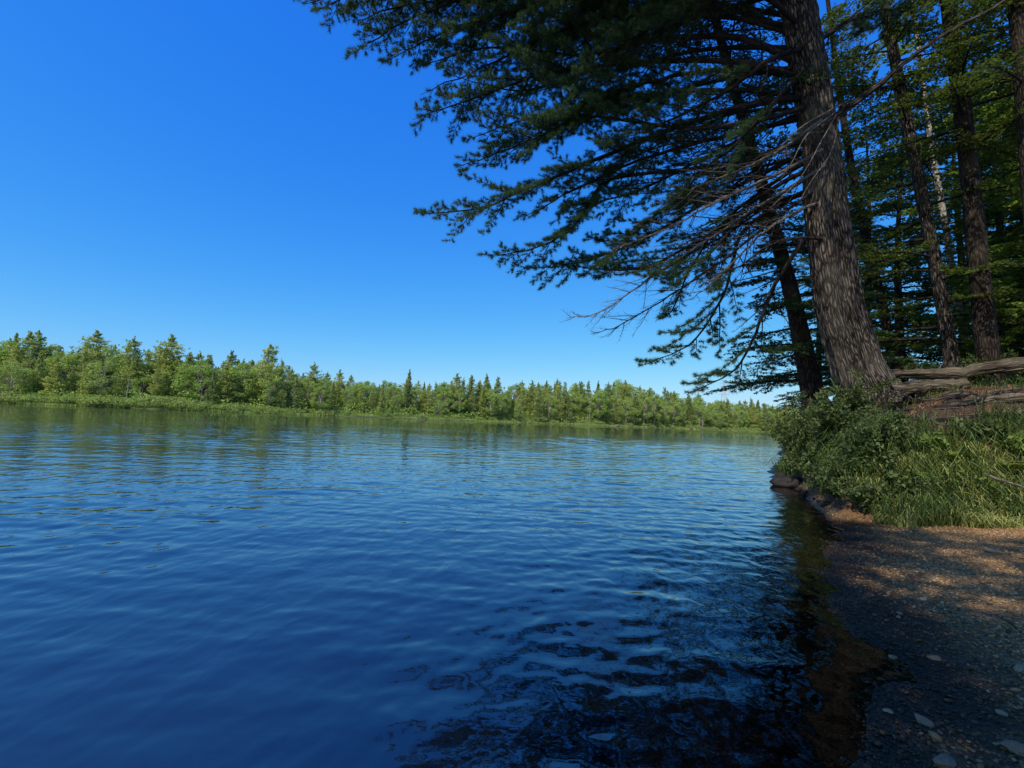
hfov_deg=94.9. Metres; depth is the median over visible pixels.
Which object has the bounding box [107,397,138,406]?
shore bush
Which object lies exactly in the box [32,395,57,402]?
shore bush
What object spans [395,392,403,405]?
leafy tree
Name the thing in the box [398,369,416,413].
spruce tree
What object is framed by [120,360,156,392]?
leafy tree
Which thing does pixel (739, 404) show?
pine tree
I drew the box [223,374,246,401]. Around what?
leafy tree
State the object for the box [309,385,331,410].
leafy tree
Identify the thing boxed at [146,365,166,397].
pine tree
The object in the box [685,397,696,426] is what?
spruce tree
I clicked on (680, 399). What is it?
leafy tree
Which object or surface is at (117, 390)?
pine tree
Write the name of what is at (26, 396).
shore bush
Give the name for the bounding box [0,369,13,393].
leafy tree
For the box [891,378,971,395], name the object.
fallen log
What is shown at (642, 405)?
leafy tree
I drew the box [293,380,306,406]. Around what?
pine tree
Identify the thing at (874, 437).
shrub
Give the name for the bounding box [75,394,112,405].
shore bush
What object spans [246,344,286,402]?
pine tree
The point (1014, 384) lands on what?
woodland grass
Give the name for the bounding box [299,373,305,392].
pine tree
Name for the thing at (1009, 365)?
fallen log
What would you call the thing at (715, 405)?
leafy tree
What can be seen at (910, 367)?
shrub
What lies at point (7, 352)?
leafy tree
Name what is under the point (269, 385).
leafy tree
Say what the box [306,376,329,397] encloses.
leafy tree
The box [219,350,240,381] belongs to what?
pine tree
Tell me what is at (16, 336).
spruce tree
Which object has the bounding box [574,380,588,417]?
pine tree
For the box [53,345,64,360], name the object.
larch tree
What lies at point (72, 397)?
shore bush
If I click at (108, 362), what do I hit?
leafy tree
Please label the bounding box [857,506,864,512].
stone
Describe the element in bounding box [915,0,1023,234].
pine tree
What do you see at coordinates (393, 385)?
leafy tree
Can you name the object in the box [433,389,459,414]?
leafy tree
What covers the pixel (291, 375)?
pine tree
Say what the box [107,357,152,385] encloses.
leafy tree
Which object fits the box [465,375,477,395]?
pine tree
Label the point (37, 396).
shore bush
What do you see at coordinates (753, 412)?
pine tree
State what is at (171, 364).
pine tree
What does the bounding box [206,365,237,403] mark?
pine tree
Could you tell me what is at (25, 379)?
leafy tree
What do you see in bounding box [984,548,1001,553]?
stone
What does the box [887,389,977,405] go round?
exposed root
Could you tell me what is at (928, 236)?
conifer tree
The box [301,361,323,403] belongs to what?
pine tree
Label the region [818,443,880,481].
shrub
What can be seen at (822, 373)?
hemlock tree
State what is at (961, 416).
exposed root
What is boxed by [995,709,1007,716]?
stone
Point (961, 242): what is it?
hemlock tree
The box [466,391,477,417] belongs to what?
larch tree
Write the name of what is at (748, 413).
pine tree
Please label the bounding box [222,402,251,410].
shore bush
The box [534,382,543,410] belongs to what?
pine tree
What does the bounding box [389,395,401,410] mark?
leafy tree
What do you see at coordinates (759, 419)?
pine tree
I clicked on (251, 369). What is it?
leafy tree
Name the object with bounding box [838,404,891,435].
shrub
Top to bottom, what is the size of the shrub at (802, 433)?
2.001 m
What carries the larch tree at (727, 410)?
on the ground at (931, 618)
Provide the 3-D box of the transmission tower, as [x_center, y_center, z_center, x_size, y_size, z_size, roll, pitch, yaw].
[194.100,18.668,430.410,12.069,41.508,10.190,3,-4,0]
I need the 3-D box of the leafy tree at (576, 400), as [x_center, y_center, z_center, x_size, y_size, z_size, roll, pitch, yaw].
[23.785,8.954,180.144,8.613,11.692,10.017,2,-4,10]
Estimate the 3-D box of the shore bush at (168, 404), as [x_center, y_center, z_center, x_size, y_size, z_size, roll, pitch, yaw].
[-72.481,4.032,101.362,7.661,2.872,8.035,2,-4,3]
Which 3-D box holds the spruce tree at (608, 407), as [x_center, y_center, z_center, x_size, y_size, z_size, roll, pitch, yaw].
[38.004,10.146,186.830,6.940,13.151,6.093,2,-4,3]
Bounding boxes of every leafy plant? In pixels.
[881,464,937,478]
[931,486,974,495]
[935,449,987,456]
[969,475,1005,487]
[987,459,1023,468]
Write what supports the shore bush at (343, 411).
on the ground at (931, 618)
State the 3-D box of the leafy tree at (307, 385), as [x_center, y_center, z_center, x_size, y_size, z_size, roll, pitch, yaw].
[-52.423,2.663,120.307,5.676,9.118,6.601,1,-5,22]
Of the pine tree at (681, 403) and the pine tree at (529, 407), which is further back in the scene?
the pine tree at (681, 403)
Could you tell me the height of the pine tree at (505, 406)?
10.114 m
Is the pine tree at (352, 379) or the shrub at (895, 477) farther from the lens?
the pine tree at (352, 379)
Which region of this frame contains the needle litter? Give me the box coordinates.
[851,384,1023,475]
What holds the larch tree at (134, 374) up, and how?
on the ground at (931, 618)
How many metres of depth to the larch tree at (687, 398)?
222.34 m
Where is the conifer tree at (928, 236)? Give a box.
[789,0,1023,367]
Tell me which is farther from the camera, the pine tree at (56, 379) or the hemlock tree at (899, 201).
the pine tree at (56, 379)
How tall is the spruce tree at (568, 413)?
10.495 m
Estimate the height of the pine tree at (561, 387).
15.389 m
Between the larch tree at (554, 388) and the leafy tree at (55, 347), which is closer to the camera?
the leafy tree at (55, 347)
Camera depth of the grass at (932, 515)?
6.86 m
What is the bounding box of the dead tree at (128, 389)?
[122,376,131,398]
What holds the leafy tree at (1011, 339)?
on the ground at (931, 618)
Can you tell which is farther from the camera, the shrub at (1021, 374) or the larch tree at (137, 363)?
the larch tree at (137, 363)
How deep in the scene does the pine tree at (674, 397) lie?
216.50 m
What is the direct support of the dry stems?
on the ground at (931, 618)
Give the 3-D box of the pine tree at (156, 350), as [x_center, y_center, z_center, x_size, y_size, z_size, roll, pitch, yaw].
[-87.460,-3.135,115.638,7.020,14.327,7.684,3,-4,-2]
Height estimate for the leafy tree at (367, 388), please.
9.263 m
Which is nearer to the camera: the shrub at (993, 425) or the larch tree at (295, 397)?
the shrub at (993, 425)
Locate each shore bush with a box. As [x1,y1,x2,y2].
[0,389,25,402]
[1,395,34,402]
[10,394,42,401]
[21,393,52,401]
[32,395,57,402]
[40,394,75,403]
[47,393,86,403]
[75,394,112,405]
[79,394,121,406]
[95,396,130,406]
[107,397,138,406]
[122,398,150,405]
[124,395,165,405]
[141,395,171,405]
[145,395,186,407]
[159,396,196,407]
[171,398,204,407]
[183,400,215,410]
[198,401,218,409]
[211,403,242,411]
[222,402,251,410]
[247,405,273,412]
[252,405,281,413]
[276,407,295,413]
[287,408,305,413]
[315,409,331,415]
[325,410,340,414]
[334,408,352,414]
[388,411,405,416]
[413,413,428,417]
[448,414,462,418]
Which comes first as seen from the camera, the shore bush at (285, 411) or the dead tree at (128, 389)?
the dead tree at (128, 389)
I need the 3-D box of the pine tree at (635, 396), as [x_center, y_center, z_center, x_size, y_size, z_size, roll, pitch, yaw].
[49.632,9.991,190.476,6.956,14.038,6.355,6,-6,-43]
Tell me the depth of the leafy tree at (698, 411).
218.52 m
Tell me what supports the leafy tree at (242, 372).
on the ground at (931, 618)
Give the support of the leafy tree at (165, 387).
on the ground at (931, 618)
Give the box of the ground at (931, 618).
[5,386,1023,767]
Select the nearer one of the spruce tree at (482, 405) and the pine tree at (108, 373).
the pine tree at (108, 373)
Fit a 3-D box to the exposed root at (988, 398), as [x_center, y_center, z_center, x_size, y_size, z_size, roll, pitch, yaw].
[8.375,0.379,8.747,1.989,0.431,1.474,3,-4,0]
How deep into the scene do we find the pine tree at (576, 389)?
188.09 m
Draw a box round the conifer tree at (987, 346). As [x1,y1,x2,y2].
[842,0,1023,385]
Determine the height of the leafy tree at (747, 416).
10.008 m
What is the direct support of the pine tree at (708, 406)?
on the ground at (931, 618)
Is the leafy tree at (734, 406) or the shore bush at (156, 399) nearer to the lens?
the shore bush at (156, 399)
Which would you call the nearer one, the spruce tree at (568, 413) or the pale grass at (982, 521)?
the pale grass at (982, 521)
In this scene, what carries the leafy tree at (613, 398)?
on the ground at (931, 618)
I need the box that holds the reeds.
[0,399,787,432]
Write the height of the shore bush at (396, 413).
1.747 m
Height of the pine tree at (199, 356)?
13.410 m
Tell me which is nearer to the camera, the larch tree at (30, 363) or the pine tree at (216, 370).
the larch tree at (30, 363)
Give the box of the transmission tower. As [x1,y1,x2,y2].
[720,382,730,400]
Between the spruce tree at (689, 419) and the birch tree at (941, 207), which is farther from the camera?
the spruce tree at (689, 419)
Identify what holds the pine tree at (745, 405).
on the ground at (931, 618)
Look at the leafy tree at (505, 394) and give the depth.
163.19 m
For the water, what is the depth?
3.31 m
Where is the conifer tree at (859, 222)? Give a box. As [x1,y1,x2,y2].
[793,0,972,368]
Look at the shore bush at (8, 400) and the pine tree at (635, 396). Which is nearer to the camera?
the shore bush at (8, 400)
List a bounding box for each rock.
[769,475,802,487]
[776,472,786,476]
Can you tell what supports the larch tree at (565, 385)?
on the ground at (931, 618)
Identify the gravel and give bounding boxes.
[809,510,1023,767]
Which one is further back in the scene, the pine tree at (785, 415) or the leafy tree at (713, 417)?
the pine tree at (785, 415)
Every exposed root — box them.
[881,408,952,427]
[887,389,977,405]
[904,393,1023,412]
[928,409,1023,421]
[941,387,1022,403]
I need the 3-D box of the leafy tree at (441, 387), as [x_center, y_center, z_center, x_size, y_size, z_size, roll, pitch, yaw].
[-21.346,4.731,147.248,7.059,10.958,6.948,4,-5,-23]
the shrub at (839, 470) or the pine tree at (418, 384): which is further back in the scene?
the pine tree at (418, 384)
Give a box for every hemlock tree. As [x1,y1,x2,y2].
[764,201,877,411]
[776,174,906,408]
[798,111,939,393]
[820,92,970,387]
[884,81,1023,382]
[905,71,1023,384]
[942,9,1023,381]
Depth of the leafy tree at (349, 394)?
125.72 m
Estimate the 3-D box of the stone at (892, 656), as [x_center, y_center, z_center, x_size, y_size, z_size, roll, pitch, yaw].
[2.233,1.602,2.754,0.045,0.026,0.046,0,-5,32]
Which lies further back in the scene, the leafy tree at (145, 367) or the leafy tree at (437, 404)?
the leafy tree at (437, 404)
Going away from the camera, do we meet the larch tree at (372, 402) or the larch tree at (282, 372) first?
the larch tree at (282, 372)
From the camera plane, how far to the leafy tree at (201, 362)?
108.81 m
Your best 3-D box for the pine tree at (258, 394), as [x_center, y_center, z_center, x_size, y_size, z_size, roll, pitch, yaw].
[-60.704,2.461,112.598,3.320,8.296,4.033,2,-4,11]
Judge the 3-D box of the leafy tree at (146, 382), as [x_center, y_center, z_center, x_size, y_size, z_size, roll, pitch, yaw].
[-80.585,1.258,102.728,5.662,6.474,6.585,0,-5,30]
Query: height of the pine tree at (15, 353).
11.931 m
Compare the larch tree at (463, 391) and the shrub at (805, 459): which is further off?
the larch tree at (463, 391)
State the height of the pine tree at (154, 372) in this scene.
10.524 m
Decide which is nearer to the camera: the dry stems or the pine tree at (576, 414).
the dry stems
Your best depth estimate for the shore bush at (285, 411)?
111.15 m
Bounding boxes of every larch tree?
[15,345,47,392]
[26,351,47,395]
[28,340,49,375]
[39,344,52,385]
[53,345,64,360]
[71,350,93,394]
[119,356,143,396]
[120,361,142,397]
[197,355,215,378]
[198,358,218,400]
[272,358,289,404]
[284,365,290,390]
[287,374,304,409]
[365,390,375,411]
[430,389,435,411]
[431,381,439,409]
[443,386,456,414]
[454,377,468,415]
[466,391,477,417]
[474,381,482,411]
[492,377,504,414]
[529,389,547,421]
[550,381,556,417]
[560,382,571,411]
[585,381,591,406]
[644,389,656,424]
[661,387,667,414]
[682,394,693,422]
[722,398,736,427]
[747,397,755,427]
[756,405,771,431]
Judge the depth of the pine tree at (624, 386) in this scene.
195.95 m
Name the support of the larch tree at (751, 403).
on the ground at (931, 618)
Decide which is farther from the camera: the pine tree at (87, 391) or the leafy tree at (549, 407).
the leafy tree at (549, 407)
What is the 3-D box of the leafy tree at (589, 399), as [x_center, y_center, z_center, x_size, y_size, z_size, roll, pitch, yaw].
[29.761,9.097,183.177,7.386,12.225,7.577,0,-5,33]
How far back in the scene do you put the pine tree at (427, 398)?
140.40 m
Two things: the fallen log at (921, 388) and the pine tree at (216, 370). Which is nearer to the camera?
the fallen log at (921, 388)
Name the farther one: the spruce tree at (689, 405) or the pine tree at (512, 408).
the spruce tree at (689, 405)
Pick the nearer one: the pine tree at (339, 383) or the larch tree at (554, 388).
the pine tree at (339, 383)
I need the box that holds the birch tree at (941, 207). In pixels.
[861,0,998,341]
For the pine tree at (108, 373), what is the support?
on the ground at (931, 618)
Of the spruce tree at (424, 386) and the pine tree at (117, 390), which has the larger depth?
the spruce tree at (424, 386)
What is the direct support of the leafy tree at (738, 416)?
on the ground at (931, 618)
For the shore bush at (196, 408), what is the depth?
101.27 m
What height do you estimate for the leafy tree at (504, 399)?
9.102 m
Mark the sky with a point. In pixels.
(216, 176)
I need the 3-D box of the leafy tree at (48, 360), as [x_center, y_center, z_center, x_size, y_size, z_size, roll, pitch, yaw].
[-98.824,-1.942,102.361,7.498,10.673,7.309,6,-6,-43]
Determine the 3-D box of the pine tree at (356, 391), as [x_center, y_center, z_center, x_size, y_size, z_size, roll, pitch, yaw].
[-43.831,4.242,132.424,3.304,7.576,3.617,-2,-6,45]
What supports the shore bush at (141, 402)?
on the ground at (931, 618)
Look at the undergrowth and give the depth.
127.92 m
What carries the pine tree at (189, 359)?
on the ground at (931, 618)
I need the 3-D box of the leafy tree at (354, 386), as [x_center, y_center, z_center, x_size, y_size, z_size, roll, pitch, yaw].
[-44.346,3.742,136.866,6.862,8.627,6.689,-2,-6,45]
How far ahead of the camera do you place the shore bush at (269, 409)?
108.83 m
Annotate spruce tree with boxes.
[10,333,20,361]
[203,369,218,408]
[326,382,338,410]
[375,381,387,414]
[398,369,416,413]
[399,386,410,413]
[418,381,429,412]
[462,379,477,415]
[474,373,496,417]
[477,389,489,419]
[563,396,573,422]
[594,381,600,417]
[602,393,613,423]
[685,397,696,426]
[687,409,693,425]
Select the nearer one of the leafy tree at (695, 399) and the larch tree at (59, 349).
the larch tree at (59, 349)
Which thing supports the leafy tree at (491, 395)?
on the ground at (931, 618)
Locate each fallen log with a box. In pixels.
[891,357,1023,379]
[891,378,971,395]
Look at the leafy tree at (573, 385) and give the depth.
198.50 m
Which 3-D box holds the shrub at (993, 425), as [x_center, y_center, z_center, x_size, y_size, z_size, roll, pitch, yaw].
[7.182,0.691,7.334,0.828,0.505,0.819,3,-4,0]
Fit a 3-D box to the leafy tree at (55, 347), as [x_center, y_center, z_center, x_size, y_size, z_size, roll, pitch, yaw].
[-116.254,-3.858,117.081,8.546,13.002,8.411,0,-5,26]
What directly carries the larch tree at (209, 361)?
on the ground at (931, 618)
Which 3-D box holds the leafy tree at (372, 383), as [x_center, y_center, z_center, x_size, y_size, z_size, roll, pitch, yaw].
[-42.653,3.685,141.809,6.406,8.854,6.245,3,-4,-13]
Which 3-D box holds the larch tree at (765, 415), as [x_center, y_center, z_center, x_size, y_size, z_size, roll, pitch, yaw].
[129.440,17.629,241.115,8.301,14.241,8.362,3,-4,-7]
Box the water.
[0,403,916,767]
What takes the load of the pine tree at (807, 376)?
on the ground at (931, 618)
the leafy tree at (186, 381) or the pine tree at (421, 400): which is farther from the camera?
the pine tree at (421, 400)
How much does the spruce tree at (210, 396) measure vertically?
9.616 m
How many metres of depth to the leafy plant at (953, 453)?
7.00 m
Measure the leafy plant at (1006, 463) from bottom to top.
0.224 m
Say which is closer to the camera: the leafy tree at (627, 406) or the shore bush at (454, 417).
the shore bush at (454, 417)
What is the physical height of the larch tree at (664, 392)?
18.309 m
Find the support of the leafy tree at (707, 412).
on the ground at (931, 618)
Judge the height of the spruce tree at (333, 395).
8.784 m
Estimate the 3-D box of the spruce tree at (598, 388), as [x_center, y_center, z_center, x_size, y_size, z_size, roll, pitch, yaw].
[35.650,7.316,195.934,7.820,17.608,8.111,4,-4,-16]
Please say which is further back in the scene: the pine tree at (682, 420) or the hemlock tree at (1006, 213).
the pine tree at (682, 420)
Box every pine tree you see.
[0,344,28,383]
[3,332,47,380]
[22,330,52,361]
[38,356,68,395]
[51,350,66,391]
[62,369,78,393]
[67,330,119,368]
[75,360,101,395]
[77,345,110,393]
[97,371,113,396]
[107,336,149,392]
[111,378,126,397]
[134,334,190,394]
[143,348,152,370]
[144,359,161,393]
[145,346,169,373]
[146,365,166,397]
[161,359,180,398]
[185,352,198,369]
[192,351,204,365]
[204,367,223,398]
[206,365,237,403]
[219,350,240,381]
[237,373,256,407]
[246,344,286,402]
[246,359,255,391]
[250,377,264,406]
[275,387,287,408]
[286,367,296,394]
[292,0,1007,411]
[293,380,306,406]
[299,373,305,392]
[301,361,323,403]
[305,378,319,407]
[323,372,332,393]
[333,369,345,406]
[345,375,356,394]
[351,387,358,410]
[354,391,363,411]
[373,385,381,408]
[385,388,393,409]
[401,380,407,392]
[415,381,421,403]
[416,387,427,411]
[421,387,434,414]
[448,373,465,416]
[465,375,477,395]
[504,391,511,415]
[510,399,516,416]
[513,383,524,410]
[515,380,526,403]
[515,387,528,415]
[523,380,537,414]
[525,403,532,417]
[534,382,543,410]
[537,391,547,417]
[542,381,550,415]
[543,385,556,412]
[552,381,566,419]
[552,389,564,419]
[563,392,573,418]
[570,383,582,416]
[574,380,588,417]
[574,405,579,419]
[593,391,603,419]
[602,382,614,416]
[610,401,621,422]
[614,380,637,417]
[617,389,631,423]
[627,391,641,423]
[638,389,648,416]
[640,0,938,422]
[663,390,672,425]
[667,400,677,424]
[670,391,679,421]
[675,400,686,424]
[679,406,686,425]
[703,403,712,424]
[716,399,727,424]
[736,400,745,427]
[742,399,748,410]
[746,408,752,427]
[747,404,758,426]
[755,411,763,428]
[778,407,791,428]
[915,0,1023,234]
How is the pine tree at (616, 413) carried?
on the ground at (931, 618)
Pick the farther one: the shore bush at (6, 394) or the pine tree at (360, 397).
the pine tree at (360, 397)
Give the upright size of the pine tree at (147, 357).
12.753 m
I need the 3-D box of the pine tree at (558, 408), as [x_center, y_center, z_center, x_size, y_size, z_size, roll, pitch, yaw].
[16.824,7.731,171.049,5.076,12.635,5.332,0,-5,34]
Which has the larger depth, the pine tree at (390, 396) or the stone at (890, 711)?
the pine tree at (390, 396)
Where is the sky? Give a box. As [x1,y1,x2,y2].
[0,0,1018,410]
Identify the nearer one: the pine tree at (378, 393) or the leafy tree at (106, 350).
the leafy tree at (106, 350)
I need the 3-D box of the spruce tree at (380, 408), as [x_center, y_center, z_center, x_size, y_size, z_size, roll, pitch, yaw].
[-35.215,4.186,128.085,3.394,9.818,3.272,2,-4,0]
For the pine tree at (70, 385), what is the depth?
97.78 m
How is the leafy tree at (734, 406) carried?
on the ground at (931, 618)
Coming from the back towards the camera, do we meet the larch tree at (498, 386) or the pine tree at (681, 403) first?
the pine tree at (681, 403)
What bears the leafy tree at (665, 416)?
on the ground at (931, 618)
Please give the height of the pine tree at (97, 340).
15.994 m
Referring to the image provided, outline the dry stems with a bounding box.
[834,385,1023,524]
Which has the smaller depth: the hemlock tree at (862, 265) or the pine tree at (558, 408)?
the hemlock tree at (862, 265)
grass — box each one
[761,390,1023,526]
[839,436,1023,528]
[892,376,1023,423]
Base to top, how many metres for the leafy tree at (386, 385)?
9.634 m
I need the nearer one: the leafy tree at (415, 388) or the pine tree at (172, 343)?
the pine tree at (172, 343)
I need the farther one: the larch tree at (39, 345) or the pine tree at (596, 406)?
the pine tree at (596, 406)
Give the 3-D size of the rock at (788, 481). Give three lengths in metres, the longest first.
0.875 x 0.757 x 0.349 m
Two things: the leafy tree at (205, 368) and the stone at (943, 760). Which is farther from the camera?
the leafy tree at (205, 368)
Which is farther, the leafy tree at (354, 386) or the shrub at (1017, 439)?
the leafy tree at (354, 386)
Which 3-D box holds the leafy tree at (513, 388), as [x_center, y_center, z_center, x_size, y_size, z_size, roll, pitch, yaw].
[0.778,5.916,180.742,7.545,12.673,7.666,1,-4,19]
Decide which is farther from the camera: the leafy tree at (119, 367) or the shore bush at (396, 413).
the shore bush at (396, 413)
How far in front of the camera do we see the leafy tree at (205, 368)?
105.76 m
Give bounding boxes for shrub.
[766,408,817,452]
[772,393,823,479]
[779,432,846,488]
[791,464,819,481]
[792,390,865,454]
[803,461,857,498]
[815,366,900,438]
[817,473,913,511]
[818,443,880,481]
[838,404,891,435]
[839,408,924,444]
[839,429,901,473]
[877,466,938,495]
[898,353,945,380]
[906,426,952,455]
[924,460,986,487]
[944,413,1015,443]
[952,352,1016,385]
[995,429,1023,456]
[1001,348,1023,385]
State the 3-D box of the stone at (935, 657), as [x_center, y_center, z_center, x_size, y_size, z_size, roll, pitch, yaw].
[2.447,1.585,2.726,0.070,0.029,0.038,1,-4,16]
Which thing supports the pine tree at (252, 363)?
on the ground at (931, 618)
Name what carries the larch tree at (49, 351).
on the ground at (931, 618)
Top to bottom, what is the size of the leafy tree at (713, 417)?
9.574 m
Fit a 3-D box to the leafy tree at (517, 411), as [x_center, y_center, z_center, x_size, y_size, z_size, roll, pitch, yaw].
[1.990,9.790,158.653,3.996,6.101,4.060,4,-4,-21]
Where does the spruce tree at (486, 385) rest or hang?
on the ground at (931, 618)
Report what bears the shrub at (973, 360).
on the ground at (931, 618)
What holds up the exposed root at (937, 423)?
on the ground at (931, 618)
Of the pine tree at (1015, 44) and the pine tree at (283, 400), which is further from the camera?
the pine tree at (283, 400)
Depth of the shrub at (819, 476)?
7.60 m
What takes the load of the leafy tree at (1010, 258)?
on the ground at (931, 618)
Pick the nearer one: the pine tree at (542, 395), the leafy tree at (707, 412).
the pine tree at (542, 395)
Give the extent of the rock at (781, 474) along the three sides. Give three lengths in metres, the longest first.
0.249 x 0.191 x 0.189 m
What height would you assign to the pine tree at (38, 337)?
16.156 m
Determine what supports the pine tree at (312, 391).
on the ground at (931, 618)
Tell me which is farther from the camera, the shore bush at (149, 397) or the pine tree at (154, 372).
the pine tree at (154, 372)
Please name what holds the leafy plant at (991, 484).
on the ground at (931, 618)
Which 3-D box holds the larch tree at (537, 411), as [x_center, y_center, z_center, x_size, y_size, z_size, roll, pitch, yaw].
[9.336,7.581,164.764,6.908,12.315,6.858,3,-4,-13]
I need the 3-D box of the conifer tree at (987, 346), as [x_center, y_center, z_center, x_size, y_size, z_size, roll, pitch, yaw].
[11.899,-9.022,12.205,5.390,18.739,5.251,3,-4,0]
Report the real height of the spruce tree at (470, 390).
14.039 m
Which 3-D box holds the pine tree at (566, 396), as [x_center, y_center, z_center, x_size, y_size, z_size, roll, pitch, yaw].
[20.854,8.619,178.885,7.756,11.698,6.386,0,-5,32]
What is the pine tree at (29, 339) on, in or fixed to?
on the ground at (931, 618)
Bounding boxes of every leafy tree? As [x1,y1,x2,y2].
[0,340,39,381]
[0,360,38,394]
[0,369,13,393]
[6,367,40,392]
[34,351,78,390]
[43,343,58,355]
[48,352,85,388]
[79,345,131,375]
[79,357,121,394]
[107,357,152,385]
[108,362,124,389]
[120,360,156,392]
[124,375,156,398]
[153,366,183,396]
[160,362,204,395]
[170,363,227,399]
[170,371,198,398]
[181,359,217,395]
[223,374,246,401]
[224,363,258,400]
[249,360,285,392]
[259,372,283,405]
[282,379,300,401]
[298,377,319,404]
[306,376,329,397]
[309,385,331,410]
[318,377,332,408]
[338,385,357,407]
[349,382,370,405]
[355,381,377,409]
[363,382,380,399]
[379,380,391,402]
[384,382,401,402]
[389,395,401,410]
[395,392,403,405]
[409,391,424,411]
[411,385,424,405]
[430,400,445,414]
[433,382,453,409]
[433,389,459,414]
[451,388,467,414]
[478,388,502,416]
[490,393,510,417]
[500,390,514,412]
[508,383,520,407]
[513,405,523,420]
[518,389,536,410]
[542,393,557,420]
[564,392,584,418]
[568,383,579,402]
[582,392,597,416]
[582,406,592,418]
[585,389,610,419]
[601,384,634,421]
[607,394,624,417]
[612,379,643,400]
[615,396,637,422]
[637,394,654,422]
[645,394,664,422]
[657,402,673,424]
[665,401,683,424]
[668,393,685,410]
[684,401,702,424]
[685,397,703,414]
[688,404,711,424]
[698,398,706,416]
[709,400,725,423]
[709,409,721,426]
[718,413,729,427]
[725,402,741,419]
[732,407,745,424]
[739,411,749,424]
[765,410,775,425]
[902,87,1023,364]
[951,206,1023,336]
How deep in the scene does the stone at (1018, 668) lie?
2.54 m
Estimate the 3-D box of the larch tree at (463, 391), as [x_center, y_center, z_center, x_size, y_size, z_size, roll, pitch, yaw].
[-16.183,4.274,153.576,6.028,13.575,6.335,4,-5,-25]
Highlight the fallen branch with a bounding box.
[984,474,1023,488]
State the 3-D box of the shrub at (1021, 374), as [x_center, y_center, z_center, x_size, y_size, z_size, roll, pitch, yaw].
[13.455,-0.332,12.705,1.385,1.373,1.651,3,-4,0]
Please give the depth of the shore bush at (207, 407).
103.39 m
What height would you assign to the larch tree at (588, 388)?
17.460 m
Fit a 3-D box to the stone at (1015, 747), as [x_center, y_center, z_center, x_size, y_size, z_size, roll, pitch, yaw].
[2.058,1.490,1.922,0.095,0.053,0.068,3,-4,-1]
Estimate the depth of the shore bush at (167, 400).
99.19 m
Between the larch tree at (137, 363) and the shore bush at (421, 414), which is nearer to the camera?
the larch tree at (137, 363)
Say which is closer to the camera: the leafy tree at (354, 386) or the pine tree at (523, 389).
the leafy tree at (354, 386)
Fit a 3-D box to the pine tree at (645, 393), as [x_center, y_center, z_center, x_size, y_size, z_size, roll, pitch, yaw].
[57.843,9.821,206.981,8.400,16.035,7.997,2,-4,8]
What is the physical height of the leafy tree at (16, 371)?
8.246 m
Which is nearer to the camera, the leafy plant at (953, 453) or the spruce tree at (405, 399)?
the leafy plant at (953, 453)
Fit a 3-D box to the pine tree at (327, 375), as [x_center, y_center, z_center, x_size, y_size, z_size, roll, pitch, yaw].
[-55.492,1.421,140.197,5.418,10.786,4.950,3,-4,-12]
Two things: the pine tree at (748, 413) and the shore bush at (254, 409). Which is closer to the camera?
the shore bush at (254, 409)
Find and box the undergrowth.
[1,382,771,430]
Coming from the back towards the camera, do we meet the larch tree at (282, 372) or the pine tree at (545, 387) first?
the pine tree at (545, 387)
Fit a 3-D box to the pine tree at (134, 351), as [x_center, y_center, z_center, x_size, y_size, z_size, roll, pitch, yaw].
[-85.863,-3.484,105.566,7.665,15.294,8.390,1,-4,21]
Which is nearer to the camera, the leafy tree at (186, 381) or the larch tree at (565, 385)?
the leafy tree at (186, 381)
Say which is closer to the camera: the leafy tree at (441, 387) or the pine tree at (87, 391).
the pine tree at (87, 391)
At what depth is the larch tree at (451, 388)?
148.69 m
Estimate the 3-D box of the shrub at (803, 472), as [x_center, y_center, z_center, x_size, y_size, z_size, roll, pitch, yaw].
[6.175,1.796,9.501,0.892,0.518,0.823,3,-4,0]
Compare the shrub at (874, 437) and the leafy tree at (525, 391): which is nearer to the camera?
the shrub at (874, 437)
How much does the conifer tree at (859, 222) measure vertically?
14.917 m
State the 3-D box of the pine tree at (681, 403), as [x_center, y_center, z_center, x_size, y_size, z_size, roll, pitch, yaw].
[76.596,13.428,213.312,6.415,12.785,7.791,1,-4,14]
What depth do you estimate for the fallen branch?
6.37 m
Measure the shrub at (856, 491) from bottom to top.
0.564 m
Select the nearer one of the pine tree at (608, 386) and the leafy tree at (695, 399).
the pine tree at (608, 386)
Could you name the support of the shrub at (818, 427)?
on the ground at (931, 618)
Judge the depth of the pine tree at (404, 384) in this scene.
156.15 m
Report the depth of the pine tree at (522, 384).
182.20 m
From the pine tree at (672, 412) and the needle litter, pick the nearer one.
the needle litter
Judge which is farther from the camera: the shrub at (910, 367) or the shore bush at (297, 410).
the shore bush at (297, 410)
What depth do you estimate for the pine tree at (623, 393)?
194.94 m
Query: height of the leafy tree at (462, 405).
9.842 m
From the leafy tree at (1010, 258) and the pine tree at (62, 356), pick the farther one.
the pine tree at (62, 356)
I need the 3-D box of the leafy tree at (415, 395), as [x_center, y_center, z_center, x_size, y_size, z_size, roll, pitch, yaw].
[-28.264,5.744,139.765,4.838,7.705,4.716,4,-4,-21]
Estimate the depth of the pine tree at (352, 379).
148.25 m
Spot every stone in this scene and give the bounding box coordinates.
[837,500,846,505]
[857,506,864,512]
[882,708,893,713]
[888,654,897,658]
[914,712,934,727]
[926,655,941,660]
[932,753,956,767]
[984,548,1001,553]
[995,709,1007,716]
[1000,740,1023,755]
[1013,664,1023,673]
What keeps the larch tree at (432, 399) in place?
on the ground at (931, 618)
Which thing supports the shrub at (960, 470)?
on the ground at (931, 618)
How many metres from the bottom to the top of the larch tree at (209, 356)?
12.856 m
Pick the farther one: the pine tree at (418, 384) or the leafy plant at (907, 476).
the pine tree at (418, 384)

